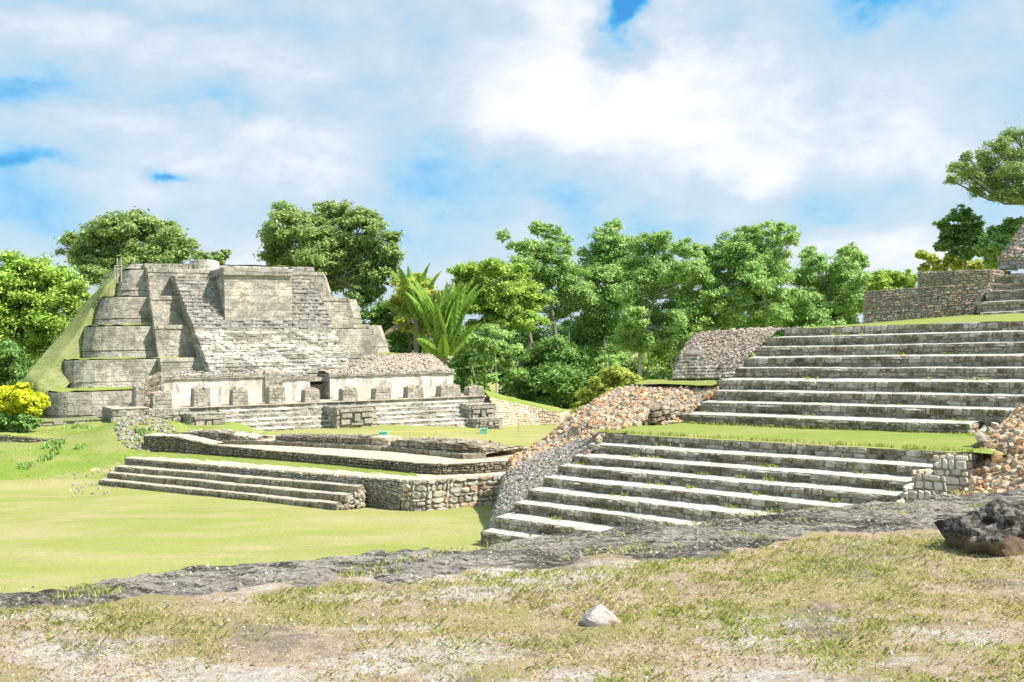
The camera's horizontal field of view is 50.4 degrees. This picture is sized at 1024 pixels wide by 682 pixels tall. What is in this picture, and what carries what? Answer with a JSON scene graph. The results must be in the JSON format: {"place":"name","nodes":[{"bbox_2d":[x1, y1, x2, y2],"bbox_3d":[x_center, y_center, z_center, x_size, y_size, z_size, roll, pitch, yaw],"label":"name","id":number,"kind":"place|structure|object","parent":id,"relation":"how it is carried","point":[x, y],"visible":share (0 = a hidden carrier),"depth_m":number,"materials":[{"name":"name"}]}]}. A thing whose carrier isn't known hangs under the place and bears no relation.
{"place":"outdoors","nodes":[
{"label":"outdoors","id":0,"kind":"place"},
{"bbox_2d":[13,262,136,417],"bbox_3d":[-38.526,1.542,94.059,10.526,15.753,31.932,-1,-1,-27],"label":"grass slope","id":1,"kind":"structure","parent":0,"point":[48,385],"depth_m":84.67,"materials":[{"name":"green plant"}]},
{"bbox_2d":[0,415,269,480],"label":"grass bank","id":2,"kind":"structure","parent":0,"point":[61,464],"depth_m":60.53,"materials":[{"name":"green plant"}]},
{"bbox_2d":[0,432,54,442],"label":"kerb wall","id":3,"kind":"structure","parent":2,"relation":"on","point":[14,437],"depth_m":63.08,"materials":[{"name":"stone"}]},
{"bbox_2d":[38,416,107,426],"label":"foot wall","id":4,"kind":"structure","parent":2,"relation":"on","point":[56,421],"depth_m":74.67,"materials":[{"name":"grey stone"}]},
{"bbox_2d":[16,423,151,469],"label":"bank tufts","id":5,"kind":"object","parent":2,"relation":"on","point":[52,443],"visible":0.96,"depth_m":61.34,"materials":[{"name":"green plant"}]},
{"bbox_2d":[114,415,175,451],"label":"loose stones","id":6,"kind":"object","parent":2,"relation":"on","point":[124,424],"visible":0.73,"depth_m":62.98,"materials":[{"name":"grey stone"}]},
{"bbox_2d":[224,444,523,460],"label":"earth floor","id":7,"kind":"structure","parent":0,"point":[429,457],"depth_m":51.66,"materials":[{"name":"beige soil"}]},
{"bbox_2d":[182,429,273,439],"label":"wall","id":8,"kind":"structure","parent":7,"relation":"on","point":[220,434],"depth_m":59.34,"materials":[{"name":"stone"}]},
{"bbox_2d":[275,432,380,444],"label":"wall","id":9,"kind":"structure","parent":7,"relation":"on","point":[358,439],"depth_m":55.91,"materials":[{"name":"stone"}]},
{"bbox_2d":[216,435,526,458],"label":"wall","id":10,"kind":"structure","parent":7,"relation":"on","point":[270,441],"depth_m":53.90,"materials":[{"name":"stone"}]},
{"bbox_2d":[367,435,401,444],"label":"block wall","id":11,"kind":"structure","parent":10,"relation":"on","point":[381,439],"depth_m":53.70,"materials":[{"name":"grey stone"}]},
{"bbox_2d":[390,436,523,453],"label":"wall","id":12,"kind":"structure","parent":7,"relation":"on","point":[447,444],"depth_m":49.93,"materials":[{"name":"stone"}]},
{"bbox_2d":[0,339,960,592],"bbox_3d":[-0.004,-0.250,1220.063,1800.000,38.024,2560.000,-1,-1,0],"label":"ground","id":13,"kind":"structure","parent":0,"point":[54,533],"depth_m":41.23,"materials":[{"name":"green plant"}]},
{"bbox_2d":[0,338,37,386],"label":"tree","id":14,"kind":"object","parent":13,"relation":"on","point":[11,369],"visible":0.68,"depth_m":91.76,"materials":[{"name":"green plant"}]},
{"bbox_2d":[0,411,41,432],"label":"shrub","id":15,"kind":"object","parent":13,"relation":"on","point":[21,422],"visible":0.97,"depth_m":69.61,"materials":[{"name":"green plant"}]},
{"bbox_2d":[0,382,50,431],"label":"shrub","id":16,"kind":"object","parent":13,"relation":"on","point":[17,398],"visible":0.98,"depth_m":70.06,"materials":[{"name":"yellow plant"}]},
{"bbox_2d":[0,249,91,362],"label":"broadleaf tree","id":17,"kind":"object","parent":13,"relation":"on","point":[29,317],"visible":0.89,"depth_m":103.16,"materials":[{"name":"green plant"}]},
{"bbox_2d":[65,461,118,496],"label":"bank stones","id":18,"kind":"object","parent":13,"relation":"on","point":[81,487],"visible":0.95,"depth_m":54.92,"materials":[{"name":"grey stone"}]},
{"bbox_2d":[50,206,201,288],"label":"broadleaf tree","id":19,"kind":"object","parent":13,"relation":"on","point":[111,238],"visible":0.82,"depth_m":139.71,"materials":[{"name":"green plant"}]},
{"bbox_2d":[102,405,149,421],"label":"foot wall","id":20,"kind":"structure","parent":13,"relation":"on","point":[114,413],"depth_m":74.92,"materials":[{"name":"grey stone"}]},
{"bbox_2d":[188,249,231,263],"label":"tree","id":21,"kind":"object","parent":13,"relation":"on","point":[222,256],"visible":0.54,"depth_m":136.95,"materials":[{"name":"green plant"}]},
{"bbox_2d":[47,260,401,417],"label":"pyramid","id":22,"kind":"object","parent":13,"relation":"on","point":[153,318],"visible":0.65,"depth_m":87.15,"materials":[{"name":"stone"}]},
{"bbox_2d":[114,257,121,283],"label":"wooden railing","id":23,"kind":"object","parent":22,"relation":"on","point":[117,266],"visible":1,"depth_m":87.05,"materials":[{"name":"grey wood"}]},
{"bbox_2d":[99,464,367,509],"bbox_3d":[-13.507,6.863,51.861,18.095,1.101,2.621,-1,-1,37],"label":"stone stairway","id":24,"kind":"object","parent":13,"relation":"on","point":[328,495],"visible":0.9,"depth_m":50.41,"materials":[{"name":"grey stone"}]},
{"bbox_2d":[124,452,505,510],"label":"terrace wall","id":25,"kind":"structure","parent":13,"relation":"on","point":[413,491],"depth_m":46.98,"materials":[{"name":"stone"}]},
{"bbox_2d":[146,394,502,430],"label":"temple platform","id":26,"kind":"structure","parent":13,"relation":"on","point":[475,411],"depth_m":80.55,"materials":[{"name":"grey stone"}]},
{"bbox_2d":[131,382,144,406],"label":"end pier","id":27,"kind":"structure","parent":26,"relation":"on","point":[138,397],"depth_m":76.47,"materials":[{"name":"grey stone"}]},
{"bbox_2d":[140,373,160,406],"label":"sloping wall","id":28,"kind":"structure","parent":26,"relation":"on","point":[151,383],"depth_m":77.89,"materials":[{"name":"stone"}]},
{"bbox_2d":[150,390,171,408],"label":"pillar","id":29,"kind":"structure","parent":26,"relation":"on","point":[161,399],"depth_m":76.52,"materials":[{"name":"grey stone"}]},
{"bbox_2d":[158,372,164,390],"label":"end pier","id":30,"kind":"structure","parent":26,"relation":"on","point":[162,382],"depth_m":78.19,"materials":[{"name":"grey stone"}]},
{"bbox_2d":[190,385,210,406],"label":"pillar","id":31,"kind":"structure","parent":26,"relation":"on","point":[200,396],"depth_m":77.89,"materials":[{"name":"grey stone"}]},
{"bbox_2d":[163,369,264,404],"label":"temple wall","id":32,"kind":"structure","parent":26,"relation":"on","point":[179,385],"depth_m":81.49,"materials":[{"name":"paint"}]},
{"bbox_2d":[229,386,248,404],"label":"pillar","id":33,"kind":"structure","parent":26,"relation":"on","point":[238,395],"depth_m":79.30,"materials":[{"name":"grey stone"}]},
{"bbox_2d":[261,369,281,401],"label":"wall stub","id":34,"kind":"object","parent":26,"relation":"on","point":[273,377],"depth_m":83.50,"materials":[{"name":"grey stone"}]},
{"bbox_2d":[265,385,285,403],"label":"pillar","id":35,"kind":"structure","parent":26,"relation":"on","point":[275,395],"depth_m":80.66,"materials":[{"name":"grey stone"}]},
{"bbox_2d":[282,373,310,400],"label":"temple wall","id":36,"kind":"structure","parent":26,"relation":"on","point":[294,384],"depth_m":84.54,"materials":[{"name":"paint"}]},
{"bbox_2d":[301,387,319,401],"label":"pillar","id":37,"kind":"structure","parent":26,"relation":"on","point":[310,394],"depth_m":82.03,"materials":[{"name":"grey stone"}]},
{"bbox_2d":[310,376,325,384],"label":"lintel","id":38,"kind":"structure","parent":26,"relation":"on","point":[316,379],"depth_m":86.17,"materials":[{"name":"grey stone"}]},
{"bbox_2d":[338,386,357,400],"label":"pillar","id":39,"kind":"structure","parent":26,"relation":"on","point":[348,393],"depth_m":83.55,"materials":[{"name":"grey stone"}]},
{"bbox_2d":[371,385,390,399],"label":"pillar","id":40,"kind":"structure","parent":26,"relation":"on","point":[380,392],"depth_m":84.92,"materials":[{"name":"grey stone"}]},
{"bbox_2d":[318,353,454,398],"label":"temple wall","id":41,"kind":"structure","parent":26,"relation":"on","point":[396,373],"depth_m":88.48,"materials":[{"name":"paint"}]},
{"bbox_2d":[403,384,423,397],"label":"pillar","id":42,"kind":"structure","parent":26,"relation":"on","point":[412,391],"depth_m":86.33,"materials":[{"name":"grey stone"}]},
{"bbox_2d":[435,383,460,396],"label":"pillar","id":43,"kind":"structure","parent":26,"relation":"on","point":[448,390],"depth_m":87.82,"materials":[{"name":"grey stone"}]},
{"bbox_2d":[464,385,484,395],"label":"pillar","id":44,"kind":"structure","parent":26,"relation":"on","point":[473,390],"depth_m":89.05,"materials":[{"name":"grey stone"}]},
{"bbox_2d":[143,432,507,474],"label":"terrace wall","id":45,"kind":"structure","parent":13,"relation":"on","point":[179,442],"depth_m":52.21,"materials":[{"name":"stone"}]},
{"bbox_2d":[253,198,408,308],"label":"broadleaf tree","id":46,"kind":"object","parent":13,"relation":"on","point":[328,246],"visible":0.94,"depth_m":128.55,"materials":[{"name":"green plant"}]},
{"bbox_2d":[339,490,365,509],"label":"fallen stones","id":47,"kind":"object","parent":13,"relation":"on","point":[357,501],"visible":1,"depth_m":45.87,"materials":[{"name":"grey stone"}]},
{"bbox_2d":[359,486,400,509],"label":"stair block","id":48,"kind":"structure","parent":13,"relation":"on","point":[392,502],"depth_m":45.94,"materials":[{"name":"stone"}]},
{"bbox_2d":[379,431,387,434],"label":"plastic bin","id":49,"kind":"object","parent":13,"relation":"on","point":[383,432],"visible":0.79,"depth_m":73.02,"materials":[{"name":"teal plastic"}]},
{"bbox_2d":[38,325,759,403],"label":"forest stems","id":50,"kind":"object","parent":13,"relation":"on","point":[671,367],"visible":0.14,"depth_m":122.28,"materials":[{"name":"brown plant"}]},
{"bbox_2d":[360,297,441,359],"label":"broadleaf tree","id":51,"kind":"object","parent":13,"relation":"on","point":[376,313],"visible":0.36,"depth_m":125.56,"materials":[{"name":"green plant"}]},
{"bbox_2d":[381,271,441,348],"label":"broadleaf tree","id":52,"kind":"object","parent":13,"relation":"on","point":[397,300],"visible":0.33,"depth_m":122.09,"materials":[{"name":"green plant"}]},
{"bbox_2d":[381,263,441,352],"bbox_3d":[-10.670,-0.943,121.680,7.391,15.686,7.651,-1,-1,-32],"label":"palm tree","id":53,"kind":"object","parent":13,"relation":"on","point":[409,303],"visible":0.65,"depth_m":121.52,"materials":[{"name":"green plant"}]},
{"bbox_2d":[405,276,483,364],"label":"palm tree","id":54,"kind":"object","parent":13,"relation":"on","point":[443,317],"visible":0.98,"depth_m":109.55,"materials":[{"name":"green plant"}]},
{"bbox_2d":[453,352,485,384],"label":"slender tree","id":55,"kind":"object","parent":13,"relation":"on","point":[467,371],"visible":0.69,"depth_m":114.46,"materials":[{"name":"green plant"}]},
{"bbox_2d":[0,283,939,401],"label":"forest undergrowth","id":56,"kind":"object","parent":13,"relation":"on","point":[521,338],"visible":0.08,"depth_m":138.62,"materials":[{"name":"green plant"}]},
{"bbox_2d":[480,428,487,433],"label":"plastic bin","id":57,"kind":"object","parent":13,"relation":"on","point":[483,430],"visible":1,"depth_m":80.01,"materials":[{"name":"teal plastic"}]},
{"bbox_2d":[484,395,502,425],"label":"rubble infill","id":58,"kind":"object","parent":13,"relation":"on","point":[487,399],"visible":0.21,"depth_m":89.11,"materials":[{"name":"grey stone"}]},
{"bbox_2d":[465,322,528,392],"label":"slender tree","id":59,"kind":"object","parent":13,"relation":"on","point":[483,344],"visible":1,"depth_m":111.23,"materials":[{"name":"green plant"}]},
{"bbox_2d":[445,256,553,397],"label":"broadleaf tree","id":60,"kind":"object","parent":13,"relation":"on","point":[490,304],"visible":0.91,"depth_m":118.44,"materials":[{"name":"green plant"}]},
{"bbox_2d":[490,395,568,425],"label":"retaining wall","id":61,"kind":"structure","parent":13,"relation":"on","point":[510,411],"depth_m":92.23,"materials":[{"name":"beige stone"}]},
{"bbox_2d":[494,220,600,346],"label":"broadleaf tree","id":62,"kind":"object","parent":13,"relation":"on","point":[562,274],"visible":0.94,"depth_m":130.28,"materials":[{"name":"green plant"}]},
{"bbox_2d":[505,333,600,408],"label":"broadleaf tree","id":63,"kind":"object","parent":13,"relation":"on","point":[557,376],"visible":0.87,"depth_m":115.53,"materials":[{"name":"green plant"}]},
{"bbox_2d":[488,380,720,528],"bbox_3d":[4.099,4.744,48.097,10.052,5.760,22.715,-1,-1,0],"label":"rubble flank","id":64,"kind":"object","parent":13,"relation":"on","point":[562,443],"visible":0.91,"depth_m":45.83,"materials":[{"name":"beige stone"}]},
{"bbox_2d":[637,379,722,384],"bbox_3d":[7.776,1.892,51.090,3.972,0.252,8.284,-1,-1,0],"label":"grass shelf","id":65,"kind":"object","parent":64,"relation":"on","point":[692,381],"depth_m":51.52,"materials":[{"name":"green plant"}]},
{"bbox_2d":[672,326,807,379],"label":"corner wall","id":66,"kind":"structure","parent":65,"relation":"on","point":[715,354],"depth_m":52.50,"materials":[{"name":"stone"}]},
{"bbox_2d":[569,363,643,413],"bbox_3d":[5.404,3.625,61.023,4.341,4.779,2.361,-1,-1,24],"label":"shrub","id":67,"kind":"object","parent":13,"relation":"on","point":[607,380],"visible":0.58,"depth_m":60.83,"materials":[{"name":"green plant"}]},
{"bbox_2d":[565,218,650,369],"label":"broadleaf tree","id":68,"kind":"object","parent":13,"relation":"on","point":[608,248],"visible":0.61,"depth_m":135.77,"materials":[{"name":"green plant"}]},
{"bbox_2d":[426,308,849,386],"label":"shrub layer","id":69,"kind":"object","parent":13,"relation":"on","point":[623,344],"visible":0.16,"depth_m":123.05,"materials":[{"name":"green plant"}]},
{"bbox_2d":[612,229,724,376],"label":"broadleaf tree","id":70,"kind":"object","parent":13,"relation":"on","point":[655,270],"visible":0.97,"depth_m":117.81,"materials":[{"name":"green plant"}]},
{"bbox_2d":[481,432,985,546],"bbox_3d":[6.559,5.107,34.486,7.815,3.542,14.309,0,-1,-44],"label":"stone stairway","id":71,"kind":"object","parent":13,"relation":"on","point":[813,476],"visible":0.62,"depth_m":35.09,"materials":[{"name":"grey stone"}]},
{"bbox_2d":[504,332,990,530],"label":"weeds","id":72,"kind":"object","parent":71,"relation":"on","point":[625,494],"visible":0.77,"depth_m":37.27,"materials":[{"name":"green plant"}]},
{"bbox_2d":[896,452,983,502],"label":"pale end wall","id":73,"kind":"structure","parent":71,"relation":"on","point":[948,472],"depth_m":30.59,"materials":[{"name":"stone"}]},
{"bbox_2d":[696,219,801,329],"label":"broadleaf tree","id":74,"kind":"object","parent":13,"relation":"on","point":[738,251],"visible":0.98,"depth_m":118.17,"materials":[{"name":"green plant"}]},
{"bbox_2d":[781,241,873,327],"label":"broadleaf tree","id":75,"kind":"object","parent":13,"relation":"on","point":[834,286],"visible":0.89,"depth_m":125.92,"materials":[{"name":"green plant"}]},
{"bbox_2d":[857,268,917,314],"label":"tree","id":76,"kind":"object","parent":13,"relation":"on","point":[883,279],"visible":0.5,"depth_m":129.19,"materials":[{"name":"green plant"}]},
{"bbox_2d":[915,249,986,271],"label":"shrub","id":77,"kind":"object","parent":13,"relation":"on","point":[950,263],"visible":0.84,"depth_m":80.47,"materials":[{"name":"yellow plant"}]},
{"bbox_2d":[931,204,990,269],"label":"broadleaf tree","id":78,"kind":"object","parent":13,"relation":"on","point":[968,231],"visible":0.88,"depth_m":77.38,"materials":[{"name":"green plant"}]},
{"bbox_2d":[941,116,1023,206],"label":"broadleaf tree","id":79,"kind":"object","parent":13,"relation":"on","point":[1004,184],"visible":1,"depth_m":73.24,"materials":[{"name":"green plant"}]},
{"bbox_2d":[947,404,1023,495],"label":"rubble slope","id":80,"kind":"structure","parent":13,"relation":"on","point":[1007,471],"depth_m":30.28,"materials":[{"name":"brown stone"}]},
{"bbox_2d":[992,448,1006,462],"bbox_3d":[16.045,3.684,32.697,1.239,1.600,7.682,-2,-1,42],"label":"rubble edge","id":81,"kind":"object","parent":80,"relation":"on","point":[997,454],"visible":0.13,"depth_m":30.44,"materials":[{"name":"brown stone"}]},
{"bbox_2d":[973,216,1023,268],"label":"tree","id":82,"kind":"object","parent":13,"relation":"on","point":[1007,229],"visible":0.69,"depth_m":75.03,"materials":[{"name":"green plant"}]},
{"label":"rope stake","id":83,"kind":"object","parent":13,"relation":"on","visible":0},
{"bbox_2d":[388,429,479,432],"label":"rope","id":84,"kind":"object","parent":83,"relation":"attached to","point":[432,431],"visible":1,"depth_m":76.13,"materials":[{"name":"yellow"}]},
{"bbox_2d":[0,528,1023,681],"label":"mound top","id":85,"kind":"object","parent":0,"point":[269,668],"visible":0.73,"depth_m":6.29,"materials":[{"name":"beige soil"}]},
{"bbox_2d":[0,487,1023,608],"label":"rock rim","id":86,"kind":"object","parent":85,"relation":"on","point":[306,573],"visible":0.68,"depth_m":8.51,"materials":[{"name":"grey stone"}]},
{"bbox_2d":[0,488,1006,599],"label":"rim grass","id":87,"kind":"structure","parent":86,"relation":"on","point":[349,573],"depth_m":8.39,"materials":[{"name":"green plant"}]},
{"bbox_2d":[0,486,1023,681],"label":"pebbles","id":88,"kind":"object","parent":85,"relation":"on","point":[450,656],"visible":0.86,"depth_m":6.66,"materials":[{"name":"stone"}]},
{"bbox_2d":[581,604,620,626],"bbox_3d":[0.532,1.639,6.486,0.250,0.136,0.180,-1,-1,0],"label":"rock","id":89,"kind":"object","parent":85,"relation":"on","point":[598,615],"visible":0.84,"depth_m":6.43,"materials":[{"name":"white stone"}]},
{"bbox_2d":[934,499,1023,556],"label":"dark boulder","id":90,"kind":"object","parent":85,"relation":"on","point":[994,527],"visible":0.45,"depth_m":8.34,"materials":[{"name":"grey stone"}]},
{"bbox_2d":[0,531,1023,681],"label":"grass","id":91,"kind":"structure","parent":0,"point":[511,574],"depth_m":6.76,"materials":[{"name":"green plant"}]},
{"bbox_2d":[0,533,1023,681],"bbox_3d":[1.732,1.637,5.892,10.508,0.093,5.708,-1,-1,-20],"label":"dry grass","id":92,"kind":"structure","parent":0,"point":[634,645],"depth_m":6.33,"materials":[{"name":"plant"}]},
{"bbox_2d":[0,0,1023,338],"label":"sky","id":93,"kind":"structure","parent":0,"point":[459,122],"materials":[{"name":"blue"}]},
{"bbox_2d":[484,389,564,411],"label":"green slope","id":94,"kind":"structure","parent":0,"point":[489,393],"depth_m":91.50,"materials":[{"name":"green plant"}]},
{"bbox_2d":[590,423,1005,454],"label":"terrace","id":95,"kind":"structure","parent":0,"point":[898,440],"depth_m":37.52,"materials":[{"name":"green plant"}]},
{"bbox_2d":[648,401,681,423],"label":"broken wall","id":96,"kind":"structure","parent":95,"relation":"on","point":[660,411],"depth_m":44.59,"materials":[{"name":"stone"}]},
{"bbox_2d":[680,321,1023,432],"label":"stone stairway","id":97,"kind":"object","parent":95,"relation":"on","point":[853,370],"visible":0.98,"depth_m":42.82,"materials":[{"name":"grey stone"}]},
{"bbox_2d":[973,431,987,447],"bbox_3d":[13.898,3.048,32.276,0.409,0.718,0.624,-1,-1,30],"label":"loose boulder","id":98,"kind":"object","parent":95,"relation":"on","point":[981,438],"visible":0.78,"depth_m":32.26,"materials":[{"name":"stone"}]},
{"bbox_2d":[972,418,1002,433],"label":"tumbled stones","id":99,"kind":"object","parent":95,"relation":"on","point":[989,425],"visible":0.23,"depth_m":36.78,"materials":[{"name":"grey stone"}]},
{"bbox_2d":[808,313,1023,327],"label":"terrace","id":100,"kind":"structure","parent":0,"point":[984,318],"depth_m":49.50,"materials":[{"name":"green plant"}]},
{"bbox_2d":[863,282,1008,325],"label":"retaining wall","id":101,"kind":"structure","parent":100,"relation":"on","point":[898,304],"depth_m":55.44,"materials":[{"name":"grey stone"}]},
{"bbox_2d":[917,269,1011,286],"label":"retaining wall","id":102,"kind":"structure","parent":101,"relation":"on","point":[939,278],"depth_m":58.01,"materials":[{"name":"grey stone"}]},
{"bbox_2d":[977,283,1023,322],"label":"stone stairway","id":103,"kind":"object","parent":100,"relation":"on","point":[1004,298],"visible":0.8,"depth_m":53.07,"materials":[{"name":"grey stone"}]},
{"bbox_2d":[993,273,1023,283],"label":"stone stairway","id":104,"kind":"object","parent":103,"relation":"on","point":[1014,278],"visible":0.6,"depth_m":56.64,"materials":[{"name":"grey stone"}]},
{"bbox_2d":[998,258,1023,270],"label":"wall","id":105,"kind":"structure","parent":104,"relation":"on","point":[1014,264],"depth_m":58.14,"materials":[{"name":"grey stone"}]},
{"bbox_2d":[997,222,1023,260],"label":"ruined peak","id":106,"kind":"structure","parent":105,"relation":"on","point":[1015,247],"depth_m":62.11,"materials":[{"name":"grey stone"}]}
]}

